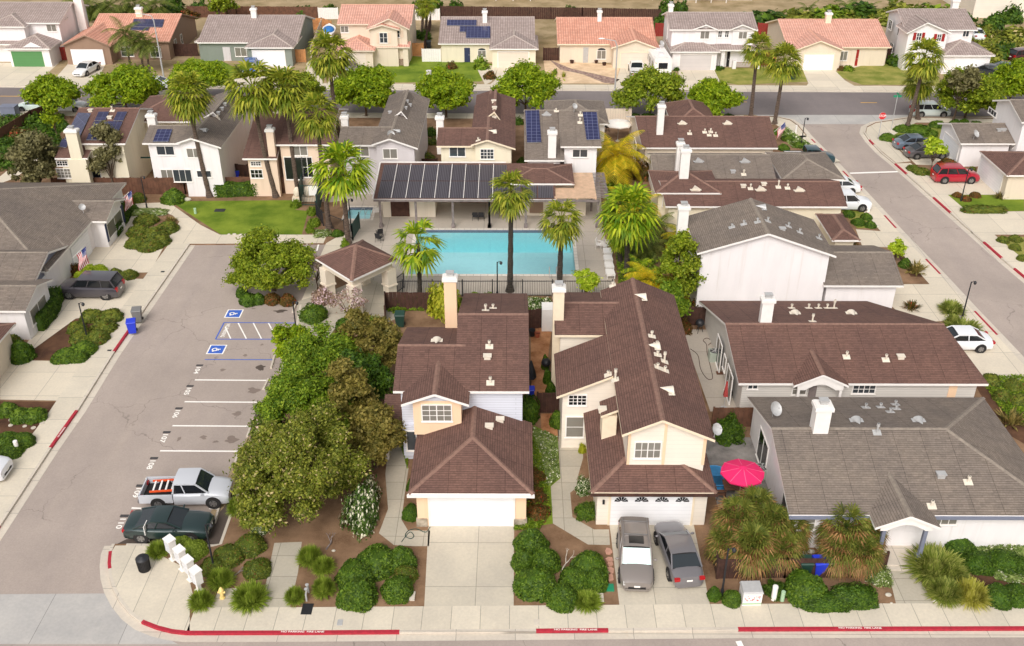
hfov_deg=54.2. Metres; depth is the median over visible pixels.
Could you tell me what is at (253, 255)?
tree
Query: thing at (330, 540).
dry branch
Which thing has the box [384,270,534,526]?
house
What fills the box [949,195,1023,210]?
lawn
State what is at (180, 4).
shrub
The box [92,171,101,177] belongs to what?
window
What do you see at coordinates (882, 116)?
stop sign
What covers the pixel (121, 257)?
driveway
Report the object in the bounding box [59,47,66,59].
fence
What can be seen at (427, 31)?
fence
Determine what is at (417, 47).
fence
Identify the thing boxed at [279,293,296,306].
shrub
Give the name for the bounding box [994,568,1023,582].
ground cover
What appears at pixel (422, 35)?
shrub
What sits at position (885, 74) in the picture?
lawn
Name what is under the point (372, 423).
tree
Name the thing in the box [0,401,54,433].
mulch bed
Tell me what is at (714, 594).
shrub
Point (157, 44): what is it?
street lamp
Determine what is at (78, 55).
garage door
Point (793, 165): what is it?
house
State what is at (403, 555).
shrub
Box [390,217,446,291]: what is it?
fan palm
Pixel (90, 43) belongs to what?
house
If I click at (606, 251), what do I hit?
sun lounger
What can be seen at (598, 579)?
shrub
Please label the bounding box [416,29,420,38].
shrub
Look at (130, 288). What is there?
driveway
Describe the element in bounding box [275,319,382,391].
tree
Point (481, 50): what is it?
window
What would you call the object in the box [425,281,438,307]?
shrub
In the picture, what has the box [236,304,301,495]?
kerb
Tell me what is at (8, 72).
driveway
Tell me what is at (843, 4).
queen palm
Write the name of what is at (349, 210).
street lamp
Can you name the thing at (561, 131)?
house
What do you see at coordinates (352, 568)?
shrub
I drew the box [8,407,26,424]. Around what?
shrub
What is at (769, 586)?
shrub
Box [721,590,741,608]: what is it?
shrub
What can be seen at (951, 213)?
kerb
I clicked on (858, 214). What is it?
lawn
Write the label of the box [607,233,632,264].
fan palm
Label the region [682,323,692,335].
potted plant
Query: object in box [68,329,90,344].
shrub
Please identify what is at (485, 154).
window
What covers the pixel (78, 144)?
house
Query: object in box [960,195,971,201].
shrub
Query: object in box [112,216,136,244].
path
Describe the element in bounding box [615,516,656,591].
parked suv
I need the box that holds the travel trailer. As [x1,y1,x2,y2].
[647,45,671,73]
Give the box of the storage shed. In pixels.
[542,302,552,330]
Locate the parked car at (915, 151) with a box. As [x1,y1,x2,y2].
[903,142,949,159]
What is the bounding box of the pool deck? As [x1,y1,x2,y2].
[330,179,614,295]
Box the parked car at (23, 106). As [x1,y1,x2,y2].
[18,101,39,110]
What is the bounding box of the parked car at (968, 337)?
[947,325,995,352]
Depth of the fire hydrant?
52.42 m
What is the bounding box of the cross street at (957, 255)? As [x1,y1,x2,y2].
[801,124,1023,355]
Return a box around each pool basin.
[348,207,372,218]
[409,230,574,273]
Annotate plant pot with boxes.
[529,328,534,336]
[534,331,540,337]
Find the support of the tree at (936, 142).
on the lot ground at (928, 167)
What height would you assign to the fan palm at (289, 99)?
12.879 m
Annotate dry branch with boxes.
[326,532,335,549]
[562,550,573,569]
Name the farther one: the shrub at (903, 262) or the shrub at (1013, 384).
the shrub at (903, 262)
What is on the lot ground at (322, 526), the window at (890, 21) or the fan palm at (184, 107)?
the fan palm at (184, 107)
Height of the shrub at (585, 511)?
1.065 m
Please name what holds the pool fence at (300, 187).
on the lot ground at (322, 526)
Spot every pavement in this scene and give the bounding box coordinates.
[0,81,934,89]
[0,243,186,519]
[17,111,665,118]
[111,545,191,630]
[187,603,1023,630]
[327,279,383,315]
[770,117,804,136]
[799,135,1023,379]
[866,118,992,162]
[896,163,1023,273]
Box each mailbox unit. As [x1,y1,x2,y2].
[162,534,175,561]
[172,543,185,572]
[180,553,193,582]
[188,564,203,589]
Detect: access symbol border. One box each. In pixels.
[206,345,226,353]
[224,309,242,317]
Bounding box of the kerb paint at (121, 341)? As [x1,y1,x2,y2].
[113,330,128,351]
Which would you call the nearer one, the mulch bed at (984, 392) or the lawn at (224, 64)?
the mulch bed at (984, 392)
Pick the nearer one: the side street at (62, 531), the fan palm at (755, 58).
the side street at (62, 531)
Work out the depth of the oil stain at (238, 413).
67.37 m
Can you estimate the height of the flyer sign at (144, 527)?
1.300 m
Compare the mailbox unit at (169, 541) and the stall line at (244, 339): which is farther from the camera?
the stall line at (244, 339)
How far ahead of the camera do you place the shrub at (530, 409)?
65.71 m
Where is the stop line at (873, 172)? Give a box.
[850,171,897,173]
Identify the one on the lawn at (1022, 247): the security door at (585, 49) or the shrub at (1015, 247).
the shrub at (1015, 247)
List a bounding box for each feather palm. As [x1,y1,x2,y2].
[596,130,648,185]
[602,186,625,213]
[618,152,637,176]
[619,193,660,219]
[621,254,654,282]
[624,262,668,288]
[630,236,666,262]
[642,209,676,251]
[644,269,691,298]
[662,224,687,247]
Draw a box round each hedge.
[34,285,63,330]
[115,200,133,236]
[213,180,257,197]
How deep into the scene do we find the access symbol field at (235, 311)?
79.19 m
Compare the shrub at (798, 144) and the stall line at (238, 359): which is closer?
the stall line at (238, 359)
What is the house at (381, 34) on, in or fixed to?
on the lot ground at (546, 31)
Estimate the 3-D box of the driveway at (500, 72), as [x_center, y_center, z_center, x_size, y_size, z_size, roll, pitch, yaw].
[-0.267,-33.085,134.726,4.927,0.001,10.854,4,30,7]
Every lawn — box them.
[167,58,234,78]
[177,200,307,234]
[375,56,491,82]
[715,67,807,84]
[837,63,939,84]
[841,210,866,227]
[895,125,940,137]
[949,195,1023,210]
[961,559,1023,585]
[1006,237,1023,254]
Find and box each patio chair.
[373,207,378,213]
[374,233,383,241]
[376,228,383,236]
[472,212,477,219]
[478,212,483,218]
[595,237,601,249]
[600,240,608,248]
[715,484,725,500]
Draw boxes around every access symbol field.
[208,345,225,352]
[226,310,241,316]
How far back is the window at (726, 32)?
137.05 m
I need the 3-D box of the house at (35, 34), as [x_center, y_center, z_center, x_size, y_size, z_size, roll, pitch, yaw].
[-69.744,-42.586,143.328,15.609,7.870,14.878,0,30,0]
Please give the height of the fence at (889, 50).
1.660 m
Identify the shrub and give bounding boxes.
[0,120,19,127]
[0,138,14,152]
[0,155,15,169]
[0,402,18,418]
[0,431,16,446]
[0,441,25,459]
[7,114,26,125]
[8,126,28,138]
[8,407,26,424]
[10,334,21,342]
[10,339,36,364]
[13,432,36,449]
[23,407,47,425]
[24,111,46,125]
[34,124,57,137]
[49,134,61,145]
[50,347,73,364]
[54,117,69,131]
[65,321,88,334]
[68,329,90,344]
[69,340,98,354]
[70,262,78,275]
[71,350,90,363]
[73,271,82,277]
[79,308,101,323]
[80,264,94,271]
[86,2,106,19]
[86,329,110,345]
[89,318,118,333]
[92,264,108,270]
[100,308,124,322]
[110,268,121,273]
[114,4,134,12]
[121,269,138,280]
[123,235,144,249]
[125,223,148,237]
[131,208,169,216]
[132,192,146,203]
[132,213,160,226]
[136,236,163,252]
[142,226,170,237]
[144,538,167,560]
[154,233,171,246]
[157,221,179,233]
[160,0,185,12]
[160,6,176,12]
[160,188,186,205]
[175,535,191,544]
[181,8,199,18]
[182,539,209,561]
[186,587,215,613]
[189,0,206,5]
[199,556,223,577]
[205,566,236,593]
[213,543,245,568]
[225,495,239,517]
[228,578,272,616]
[235,287,247,298]
[235,532,267,558]
[238,293,256,307]
[238,519,254,529]
[242,557,271,581]
[250,524,271,535]
[253,292,264,305]
[264,292,280,305]
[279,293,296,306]
[282,584,307,607]
[289,199,301,208]
[291,5,309,15]
[295,542,323,570]
[297,302,328,324]
[305,206,315,216]
[305,223,314,233]
[307,216,320,227]
[309,575,337,600]
[310,555,336,576]
[311,285,336,305]
[312,229,331,237]
[322,3,338,16]
[331,229,344,237]
[334,558,375,589]
[335,318,347,329]
[335,577,377,612]
[338,469,382,542]
[340,238,349,247]
[357,543,394,582]
[379,573,413,604]
[383,304,406,313]
[391,545,417,574]
[393,565,419,584]
[401,502,417,522]
[406,478,409,491]
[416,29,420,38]
[419,29,432,40]
[424,277,460,323]
[425,0,443,12]
[425,150,435,158]
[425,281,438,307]
[427,125,436,136]
[428,136,436,145]
[445,60,457,69]
[449,0,462,9]
[449,0,463,10]
[473,53,489,70]
[482,70,496,79]
[510,548,533,572]
[512,528,549,552]
[512,563,556,602]
[516,115,523,125]
[516,156,524,162]
[522,394,539,424]
[526,485,548,504]
[526,503,550,522]
[528,296,536,308]
[531,296,544,309]
[531,546,561,573]
[533,467,546,485]
[541,354,549,369]
[542,297,551,301]
[543,370,550,384]
[545,380,555,398]
[545,583,578,613]
[549,410,559,429]
[557,565,588,593]
[569,550,608,577]
[574,473,590,497]
[574,500,595,522]
[574,587,605,614]
[578,442,586,453]
[586,568,608,592]
[630,160,648,181]
[641,113,655,115]
[653,17,659,29]
[656,9,667,22]
[658,0,678,12]
[675,0,688,11]
[682,316,691,325]
[706,585,721,602]
[709,409,746,446]
[715,65,724,70]
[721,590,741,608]
[743,9,787,31]
[762,578,785,601]
[777,7,819,18]
[777,143,789,150]
[780,135,794,142]
[784,568,828,608]
[792,141,804,148]
[802,590,852,613]
[807,1,851,18]
[829,581,879,610]
[834,9,864,18]
[837,0,883,18]
[842,65,855,71]
[843,209,855,218]
[850,218,865,226]
[860,212,872,220]
[864,220,876,228]
[864,565,893,587]
[867,7,891,26]
[876,0,923,10]
[878,132,895,141]
[885,53,898,66]
[892,123,907,132]
[898,257,911,268]
[905,164,917,170]
[906,124,934,136]
[911,167,928,175]
[918,2,960,8]
[927,129,937,136]
[928,120,943,128]
[937,157,956,162]
[943,538,977,557]
[949,119,960,122]
[952,191,961,197]
[960,118,968,122]
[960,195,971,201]
[960,204,1009,213]
[962,550,995,576]
[967,11,981,26]
[969,191,981,198]
[974,22,996,40]
[979,40,1003,62]
[980,10,1005,29]
[983,373,1000,388]
[985,582,1013,610]
[988,548,1019,575]
[989,39,1014,61]
[991,389,1009,402]
[995,235,1009,243]
[998,24,1023,42]
[1002,378,1023,393]
[1003,1,1023,24]
[1005,582,1023,608]
[1008,234,1023,242]
[1008,243,1021,251]
[1008,393,1023,407]
[1015,556,1023,577]
[1016,254,1023,261]
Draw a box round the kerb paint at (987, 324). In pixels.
[974,311,997,334]
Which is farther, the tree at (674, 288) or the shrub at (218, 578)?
the tree at (674, 288)
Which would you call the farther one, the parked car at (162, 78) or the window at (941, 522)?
the parked car at (162, 78)
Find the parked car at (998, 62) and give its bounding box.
[994,61,1011,67]
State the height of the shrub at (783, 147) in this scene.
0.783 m
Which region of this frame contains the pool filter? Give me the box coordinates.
[292,186,323,201]
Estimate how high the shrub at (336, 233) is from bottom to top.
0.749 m
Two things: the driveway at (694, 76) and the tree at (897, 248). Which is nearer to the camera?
the tree at (897, 248)
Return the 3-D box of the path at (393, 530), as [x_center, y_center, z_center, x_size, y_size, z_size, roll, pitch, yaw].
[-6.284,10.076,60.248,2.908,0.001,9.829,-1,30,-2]
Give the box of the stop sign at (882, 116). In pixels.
[878,113,885,137]
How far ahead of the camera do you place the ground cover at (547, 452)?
63.25 m
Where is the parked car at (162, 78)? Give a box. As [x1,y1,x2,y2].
[152,76,167,89]
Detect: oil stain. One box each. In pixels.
[225,435,239,442]
[232,411,240,415]
[248,387,260,392]
[256,365,265,370]
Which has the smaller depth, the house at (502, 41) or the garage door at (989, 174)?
the garage door at (989, 174)
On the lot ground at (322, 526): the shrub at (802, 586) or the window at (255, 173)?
the shrub at (802, 586)
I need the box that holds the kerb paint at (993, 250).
[983,242,1002,258]
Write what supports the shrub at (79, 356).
on the mulch bed at (48, 348)
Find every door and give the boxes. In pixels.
[10,50,45,66]
[69,48,106,64]
[70,230,92,263]
[222,47,231,60]
[252,50,285,65]
[348,53,366,67]
[390,202,409,216]
[428,498,514,526]
[464,48,469,61]
[497,51,528,67]
[529,202,542,212]
[583,47,588,62]
[607,497,694,524]
[619,52,648,67]
[679,54,712,69]
[726,52,729,66]
[802,53,834,69]
[807,386,816,396]
[854,50,859,65]
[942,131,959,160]
[952,57,986,69]
[977,155,1003,193]
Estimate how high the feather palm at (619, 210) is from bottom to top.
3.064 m
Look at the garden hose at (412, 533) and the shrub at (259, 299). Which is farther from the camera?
the shrub at (259, 299)
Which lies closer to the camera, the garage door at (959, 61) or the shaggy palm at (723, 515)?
the shaggy palm at (723, 515)
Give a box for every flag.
[77,247,88,270]
[123,190,132,210]
[774,122,785,137]
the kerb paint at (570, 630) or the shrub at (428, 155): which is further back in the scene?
the shrub at (428, 155)
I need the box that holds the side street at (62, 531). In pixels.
[0,245,324,645]
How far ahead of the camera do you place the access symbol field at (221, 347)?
74.61 m
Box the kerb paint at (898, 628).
[738,626,1023,631]
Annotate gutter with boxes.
[0,87,935,92]
[0,245,194,540]
[100,546,1023,641]
[779,116,1023,361]
[859,116,1023,282]
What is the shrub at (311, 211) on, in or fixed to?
on the lot ground at (322, 526)
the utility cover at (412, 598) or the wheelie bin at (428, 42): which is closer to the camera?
the utility cover at (412, 598)
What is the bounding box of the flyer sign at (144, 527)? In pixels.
[143,520,149,541]
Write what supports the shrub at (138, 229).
on the lot ground at (322, 526)
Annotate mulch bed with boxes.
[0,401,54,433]
[34,318,92,359]
[514,426,559,529]
[898,255,922,276]
[977,386,1023,442]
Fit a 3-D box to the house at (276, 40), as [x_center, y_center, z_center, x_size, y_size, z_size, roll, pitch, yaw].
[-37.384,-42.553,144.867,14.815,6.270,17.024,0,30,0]
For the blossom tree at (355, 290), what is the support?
on the lot ground at (322, 526)
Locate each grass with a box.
[399,442,408,467]
[899,541,976,587]
[921,574,967,609]
[933,559,971,583]
[936,298,967,315]
[942,312,960,323]
[943,316,983,331]
[954,576,993,612]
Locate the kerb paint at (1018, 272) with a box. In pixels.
[1013,268,1023,277]
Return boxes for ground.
[0,0,1023,85]
[0,116,1023,620]
[211,112,991,516]
[866,117,1023,236]
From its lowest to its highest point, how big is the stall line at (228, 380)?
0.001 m
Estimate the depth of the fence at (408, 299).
78.92 m
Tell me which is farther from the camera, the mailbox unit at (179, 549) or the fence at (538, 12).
the fence at (538, 12)
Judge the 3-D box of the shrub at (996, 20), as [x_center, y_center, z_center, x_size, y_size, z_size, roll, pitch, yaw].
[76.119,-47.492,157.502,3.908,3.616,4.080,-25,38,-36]
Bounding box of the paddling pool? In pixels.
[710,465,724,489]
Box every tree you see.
[0,129,59,181]
[19,71,83,113]
[36,92,63,136]
[81,60,165,107]
[86,120,122,182]
[165,57,236,94]
[206,0,225,14]
[215,0,239,14]
[221,223,318,291]
[222,396,374,537]
[242,467,286,501]
[246,414,282,442]
[250,360,327,426]
[271,322,311,358]
[275,69,326,95]
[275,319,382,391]
[308,254,321,288]
[310,381,356,429]
[323,355,379,422]
[326,62,396,115]
[326,285,368,313]
[327,346,393,402]
[330,305,401,379]
[347,399,408,468]
[393,327,402,342]
[413,64,476,117]
[490,58,564,109]
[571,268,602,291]
[609,62,690,112]
[651,228,708,301]
[659,277,693,316]
[687,77,747,115]
[888,237,907,260]
[923,135,948,168]
[933,66,1007,117]
[946,64,983,119]
[988,57,1023,98]
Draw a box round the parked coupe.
[121,504,214,543]
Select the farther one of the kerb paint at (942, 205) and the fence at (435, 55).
the fence at (435, 55)
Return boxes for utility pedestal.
[13,440,18,446]
[771,584,777,600]
[780,590,785,601]
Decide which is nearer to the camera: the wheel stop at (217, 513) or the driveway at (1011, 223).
the wheel stop at (217, 513)
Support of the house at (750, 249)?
on the lot ground at (322, 526)
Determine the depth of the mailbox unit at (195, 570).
52.45 m
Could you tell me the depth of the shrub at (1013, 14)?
160.15 m
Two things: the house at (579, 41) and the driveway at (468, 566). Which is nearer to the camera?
the driveway at (468, 566)
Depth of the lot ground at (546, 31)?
171.15 m
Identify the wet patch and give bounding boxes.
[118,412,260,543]
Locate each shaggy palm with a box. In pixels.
[702,521,750,566]
[709,494,763,543]
[722,521,782,581]
[729,484,780,523]
[743,516,786,557]
[746,500,797,545]
[765,529,804,576]
[774,514,814,553]
[812,502,879,558]
[812,527,863,580]
[843,533,887,580]
[850,521,891,555]
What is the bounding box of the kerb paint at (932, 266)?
[925,259,940,273]
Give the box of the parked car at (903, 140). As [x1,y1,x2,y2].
[892,133,927,149]
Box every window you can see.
[29,293,46,326]
[46,24,56,31]
[55,168,71,178]
[56,160,68,166]
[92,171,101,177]
[106,208,123,239]
[121,47,134,56]
[150,46,161,57]
[155,146,175,155]
[160,169,172,177]
[172,169,193,182]
[186,148,197,158]
[196,170,212,177]
[234,47,247,56]
[250,161,261,166]
[250,169,263,178]
[283,157,303,179]
[293,146,307,155]
[301,157,313,177]
[340,26,348,32]
[352,147,369,156]
[379,32,387,43]
[382,148,397,158]
[405,430,416,451]
[421,404,452,422]
[449,148,465,157]
[478,48,485,57]
[480,149,494,159]
[564,416,584,438]
[567,394,587,406]
[572,149,587,157]
[596,48,605,59]
[633,441,661,459]
[699,31,709,39]
[715,333,722,372]
[722,353,726,373]
[724,31,728,37]
[724,363,733,404]
[738,31,747,39]
[746,385,757,389]
[755,425,768,467]
[780,492,786,508]
[790,386,806,395]
[796,520,815,531]
[840,51,847,60]
[850,386,876,394]
[887,19,892,30]
[915,32,921,40]
[936,34,941,41]
[937,520,957,525]
[962,31,969,37]
[987,106,996,118]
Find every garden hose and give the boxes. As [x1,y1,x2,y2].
[401,527,429,541]
[691,338,712,379]
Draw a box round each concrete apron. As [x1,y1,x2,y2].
[0,593,176,643]
[757,115,907,123]
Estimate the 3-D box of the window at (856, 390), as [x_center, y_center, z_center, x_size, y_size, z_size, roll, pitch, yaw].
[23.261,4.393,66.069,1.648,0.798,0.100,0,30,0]
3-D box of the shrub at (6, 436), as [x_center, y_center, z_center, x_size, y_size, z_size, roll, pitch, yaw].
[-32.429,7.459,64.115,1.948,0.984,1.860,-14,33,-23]
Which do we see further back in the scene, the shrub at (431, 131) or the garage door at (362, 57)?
the garage door at (362, 57)
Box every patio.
[531,328,550,394]
[541,414,557,440]
[686,329,735,410]
[705,437,769,508]
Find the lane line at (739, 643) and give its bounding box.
[736,641,743,645]
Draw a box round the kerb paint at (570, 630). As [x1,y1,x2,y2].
[536,628,607,632]
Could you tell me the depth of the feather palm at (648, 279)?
79.52 m
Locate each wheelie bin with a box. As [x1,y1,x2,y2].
[125,317,137,333]
[130,306,143,321]
[394,310,404,326]
[426,40,430,47]
[528,386,534,395]
[800,554,814,573]
[812,554,828,575]
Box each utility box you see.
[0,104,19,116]
[739,581,763,605]
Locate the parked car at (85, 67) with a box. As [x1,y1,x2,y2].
[72,60,100,75]
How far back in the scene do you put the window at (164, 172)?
99.25 m
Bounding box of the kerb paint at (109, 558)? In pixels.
[107,551,111,568]
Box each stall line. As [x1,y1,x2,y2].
[160,450,236,451]
[173,425,247,426]
[185,401,256,402]
[195,379,265,380]
[205,359,271,359]
[215,339,287,339]
[225,322,274,322]
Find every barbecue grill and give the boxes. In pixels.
[541,358,550,370]
[695,319,704,333]
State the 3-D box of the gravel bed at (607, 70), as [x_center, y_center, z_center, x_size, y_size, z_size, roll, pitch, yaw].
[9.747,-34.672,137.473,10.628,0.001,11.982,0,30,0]
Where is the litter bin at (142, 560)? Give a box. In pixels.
[135,553,150,572]
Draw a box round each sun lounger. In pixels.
[603,248,612,254]
[603,254,612,261]
[604,261,613,268]
[605,269,615,278]
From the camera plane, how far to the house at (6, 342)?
71.55 m
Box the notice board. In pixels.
[308,186,317,195]
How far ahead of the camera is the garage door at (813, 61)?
137.29 m
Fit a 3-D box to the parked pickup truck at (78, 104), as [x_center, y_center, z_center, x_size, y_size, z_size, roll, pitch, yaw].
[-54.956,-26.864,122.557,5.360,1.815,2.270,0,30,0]
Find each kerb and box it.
[0,85,934,91]
[0,244,189,525]
[108,544,737,634]
[126,514,231,546]
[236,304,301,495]
[427,113,743,115]
[778,116,1023,363]
[864,116,1014,268]
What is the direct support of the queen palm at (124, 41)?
on the lot ground at (546, 31)
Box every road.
[0,88,1023,115]
[146,637,1023,645]
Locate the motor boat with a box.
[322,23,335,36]
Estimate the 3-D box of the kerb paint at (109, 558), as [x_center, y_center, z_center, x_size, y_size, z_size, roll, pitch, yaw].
[-22.178,13.111,55.142,0.217,0.155,1.435,-9,31,-16]
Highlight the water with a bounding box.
[410,234,574,273]
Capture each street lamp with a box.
[78,302,87,334]
[135,13,164,76]
[140,176,147,207]
[204,523,213,563]
[292,301,298,324]
[348,199,352,230]
[496,261,501,292]
[598,38,617,108]
[721,547,736,595]
[960,168,972,200]
[961,281,976,318]
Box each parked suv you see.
[59,270,125,299]
[243,57,259,72]
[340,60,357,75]
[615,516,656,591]
[909,100,950,116]
[930,163,979,183]
[1007,47,1023,59]
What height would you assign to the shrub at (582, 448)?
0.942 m
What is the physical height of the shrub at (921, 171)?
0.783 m
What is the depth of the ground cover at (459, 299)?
79.43 m
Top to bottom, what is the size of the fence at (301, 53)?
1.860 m
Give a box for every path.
[0,160,36,181]
[11,299,127,370]
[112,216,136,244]
[136,203,325,243]
[211,588,235,606]
[261,542,301,606]
[296,297,394,337]
[302,235,344,299]
[306,61,322,82]
[379,445,429,545]
[478,65,497,83]
[551,430,609,544]
[889,571,932,602]
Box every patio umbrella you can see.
[529,360,536,385]
[606,119,630,141]
[720,458,763,495]
[721,380,727,407]
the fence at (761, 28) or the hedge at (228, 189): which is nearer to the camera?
the hedge at (228, 189)
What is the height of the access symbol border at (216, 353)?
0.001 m
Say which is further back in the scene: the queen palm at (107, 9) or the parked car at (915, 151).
the queen palm at (107, 9)
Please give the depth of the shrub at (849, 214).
94.86 m
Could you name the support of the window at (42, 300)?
in the house at (49, 231)
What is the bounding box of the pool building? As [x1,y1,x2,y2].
[372,161,608,227]
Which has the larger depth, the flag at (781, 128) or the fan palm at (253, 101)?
the flag at (781, 128)
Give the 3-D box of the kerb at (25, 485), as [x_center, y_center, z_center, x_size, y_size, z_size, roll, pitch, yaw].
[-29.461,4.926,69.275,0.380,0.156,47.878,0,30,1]
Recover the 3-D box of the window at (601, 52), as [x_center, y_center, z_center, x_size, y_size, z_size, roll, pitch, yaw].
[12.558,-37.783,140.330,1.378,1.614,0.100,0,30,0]
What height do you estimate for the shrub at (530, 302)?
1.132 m
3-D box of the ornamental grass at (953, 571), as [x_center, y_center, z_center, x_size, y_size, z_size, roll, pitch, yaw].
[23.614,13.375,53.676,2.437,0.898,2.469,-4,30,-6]
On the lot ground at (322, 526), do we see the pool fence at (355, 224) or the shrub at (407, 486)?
the shrub at (407, 486)
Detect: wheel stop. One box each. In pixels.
[215,507,220,522]
[262,378,269,389]
[270,349,275,368]
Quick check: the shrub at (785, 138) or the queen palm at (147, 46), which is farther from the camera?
the queen palm at (147, 46)
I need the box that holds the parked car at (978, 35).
[972,27,985,39]
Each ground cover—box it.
[0,112,64,171]
[387,296,549,311]
[513,433,550,530]
[533,427,559,485]
[602,175,656,282]
[779,126,812,147]
[971,29,1023,61]
[975,544,1023,555]
[985,374,1023,422]
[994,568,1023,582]
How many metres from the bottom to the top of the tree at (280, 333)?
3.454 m
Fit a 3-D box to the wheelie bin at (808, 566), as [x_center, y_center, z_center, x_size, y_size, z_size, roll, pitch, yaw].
[15.798,13.102,53.925,0.740,1.120,0.825,0,30,0]
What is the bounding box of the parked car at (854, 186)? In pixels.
[840,175,861,192]
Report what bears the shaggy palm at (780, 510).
on the lot ground at (322, 526)
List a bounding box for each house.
[0,0,89,66]
[0,182,125,339]
[0,322,15,376]
[55,94,213,182]
[60,5,197,64]
[142,90,254,196]
[194,5,314,65]
[242,108,347,196]
[337,4,417,67]
[338,90,429,193]
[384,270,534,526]
[435,89,515,162]
[438,8,538,67]
[523,99,609,182]
[551,277,721,524]
[554,8,663,67]
[626,99,800,165]
[646,151,845,188]
[648,138,860,244]
[662,1,759,69]
[674,198,903,307]
[699,292,988,407]
[747,397,1023,570]
[765,10,891,69]
[885,0,995,73]
[937,123,1015,166]
[943,0,1023,17]
[977,151,1023,198]
[987,99,1023,150]
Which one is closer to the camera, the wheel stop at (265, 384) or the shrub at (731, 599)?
the shrub at (731, 599)
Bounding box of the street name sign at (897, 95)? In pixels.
[891,92,901,128]
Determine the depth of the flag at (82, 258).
82.33 m
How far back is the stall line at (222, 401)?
68.60 m
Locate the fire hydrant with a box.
[217,587,225,599]
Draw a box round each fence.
[0,106,45,137]
[50,176,285,193]
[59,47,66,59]
[173,43,198,55]
[186,6,317,17]
[235,163,248,176]
[295,49,306,61]
[298,173,303,205]
[299,185,315,204]
[310,19,321,56]
[312,17,331,29]
[315,181,321,214]
[315,201,352,240]
[318,7,338,18]
[351,212,359,239]
[384,291,437,315]
[396,272,404,291]
[397,279,612,296]
[412,43,423,55]
[415,8,439,19]
[421,48,440,61]
[421,158,437,161]
[424,14,431,48]
[440,6,660,19]
[528,308,541,327]
[537,391,558,412]
[543,47,558,60]
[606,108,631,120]
[655,23,663,35]
[680,307,705,324]
[711,406,753,426]
[713,551,718,573]
[716,551,889,578]
[758,22,767,35]
[886,47,893,58]
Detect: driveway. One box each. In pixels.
[0,63,57,80]
[0,360,80,400]
[58,64,104,81]
[64,279,142,298]
[87,245,161,272]
[234,66,291,82]
[424,526,513,605]
[491,68,509,83]
[610,525,709,604]
[616,68,645,89]
[678,70,718,84]
[803,70,853,85]
[856,229,890,246]
[892,284,958,320]
[900,149,964,166]
[925,175,995,194]
[964,349,1012,393]
[970,211,1023,234]
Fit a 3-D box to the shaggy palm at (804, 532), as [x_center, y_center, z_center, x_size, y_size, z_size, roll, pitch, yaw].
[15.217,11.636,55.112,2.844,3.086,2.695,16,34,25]
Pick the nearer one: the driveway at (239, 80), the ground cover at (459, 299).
the ground cover at (459, 299)
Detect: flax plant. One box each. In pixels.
[162,216,179,221]
[899,299,921,310]
[905,260,929,276]
[991,191,1005,199]
[996,407,1023,430]
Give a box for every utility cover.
[214,209,225,211]
[300,603,313,614]
[337,619,342,624]
[409,591,415,600]
[534,619,539,625]
[607,584,613,591]
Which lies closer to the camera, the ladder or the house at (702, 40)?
the ladder
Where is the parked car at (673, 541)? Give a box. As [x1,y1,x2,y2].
[653,521,704,587]
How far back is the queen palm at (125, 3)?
161.59 m
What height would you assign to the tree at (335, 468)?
6.814 m
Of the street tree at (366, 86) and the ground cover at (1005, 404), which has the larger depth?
the street tree at (366, 86)
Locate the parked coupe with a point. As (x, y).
(163, 521)
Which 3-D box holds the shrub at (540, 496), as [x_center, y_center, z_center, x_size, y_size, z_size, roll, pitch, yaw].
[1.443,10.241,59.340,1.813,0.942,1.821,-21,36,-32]
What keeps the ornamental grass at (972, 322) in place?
on the lot ground at (322, 526)
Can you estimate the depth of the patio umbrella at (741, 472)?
58.01 m
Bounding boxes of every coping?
[347,206,376,207]
[405,234,416,273]
[405,274,572,275]
[421,228,542,229]
[572,236,579,270]
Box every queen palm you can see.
[61,0,99,21]
[85,0,128,21]
[101,16,143,66]
[114,0,151,12]
[121,27,159,65]
[133,31,160,71]
[137,0,177,12]
[798,0,819,9]
[835,0,857,10]
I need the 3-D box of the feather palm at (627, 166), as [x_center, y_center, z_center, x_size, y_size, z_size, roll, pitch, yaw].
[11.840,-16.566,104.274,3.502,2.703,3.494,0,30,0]
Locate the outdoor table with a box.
[722,479,753,493]
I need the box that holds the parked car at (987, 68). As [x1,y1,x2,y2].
[976,63,997,74]
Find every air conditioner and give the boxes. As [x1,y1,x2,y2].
[708,348,716,361]
[756,463,766,479]
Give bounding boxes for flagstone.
[605,548,612,554]
[605,557,612,561]
[608,567,613,573]
[608,573,613,581]
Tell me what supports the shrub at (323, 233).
on the lot ground at (322, 526)
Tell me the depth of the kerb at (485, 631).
50.70 m
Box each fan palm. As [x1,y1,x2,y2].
[160,69,218,197]
[220,58,282,197]
[255,64,312,186]
[291,90,339,229]
[304,28,358,138]
[306,139,377,244]
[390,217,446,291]
[414,0,432,31]
[418,0,437,29]
[488,169,535,292]
[537,199,585,279]
[593,181,665,274]
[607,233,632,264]
[740,31,773,115]
[762,40,806,124]
[899,63,940,119]
[900,37,947,125]
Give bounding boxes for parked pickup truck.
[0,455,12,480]
[57,99,87,111]
[138,468,234,508]
[628,60,643,75]
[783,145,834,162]
[841,189,871,211]
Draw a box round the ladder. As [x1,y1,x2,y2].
[149,479,173,492]
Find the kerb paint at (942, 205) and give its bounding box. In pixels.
[933,197,950,213]
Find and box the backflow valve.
[304,583,309,601]
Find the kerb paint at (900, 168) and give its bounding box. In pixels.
[894,163,907,173]
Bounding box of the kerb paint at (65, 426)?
[49,410,77,447]
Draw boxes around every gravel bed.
[544,59,618,83]
[551,61,619,83]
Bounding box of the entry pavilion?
[315,239,397,312]

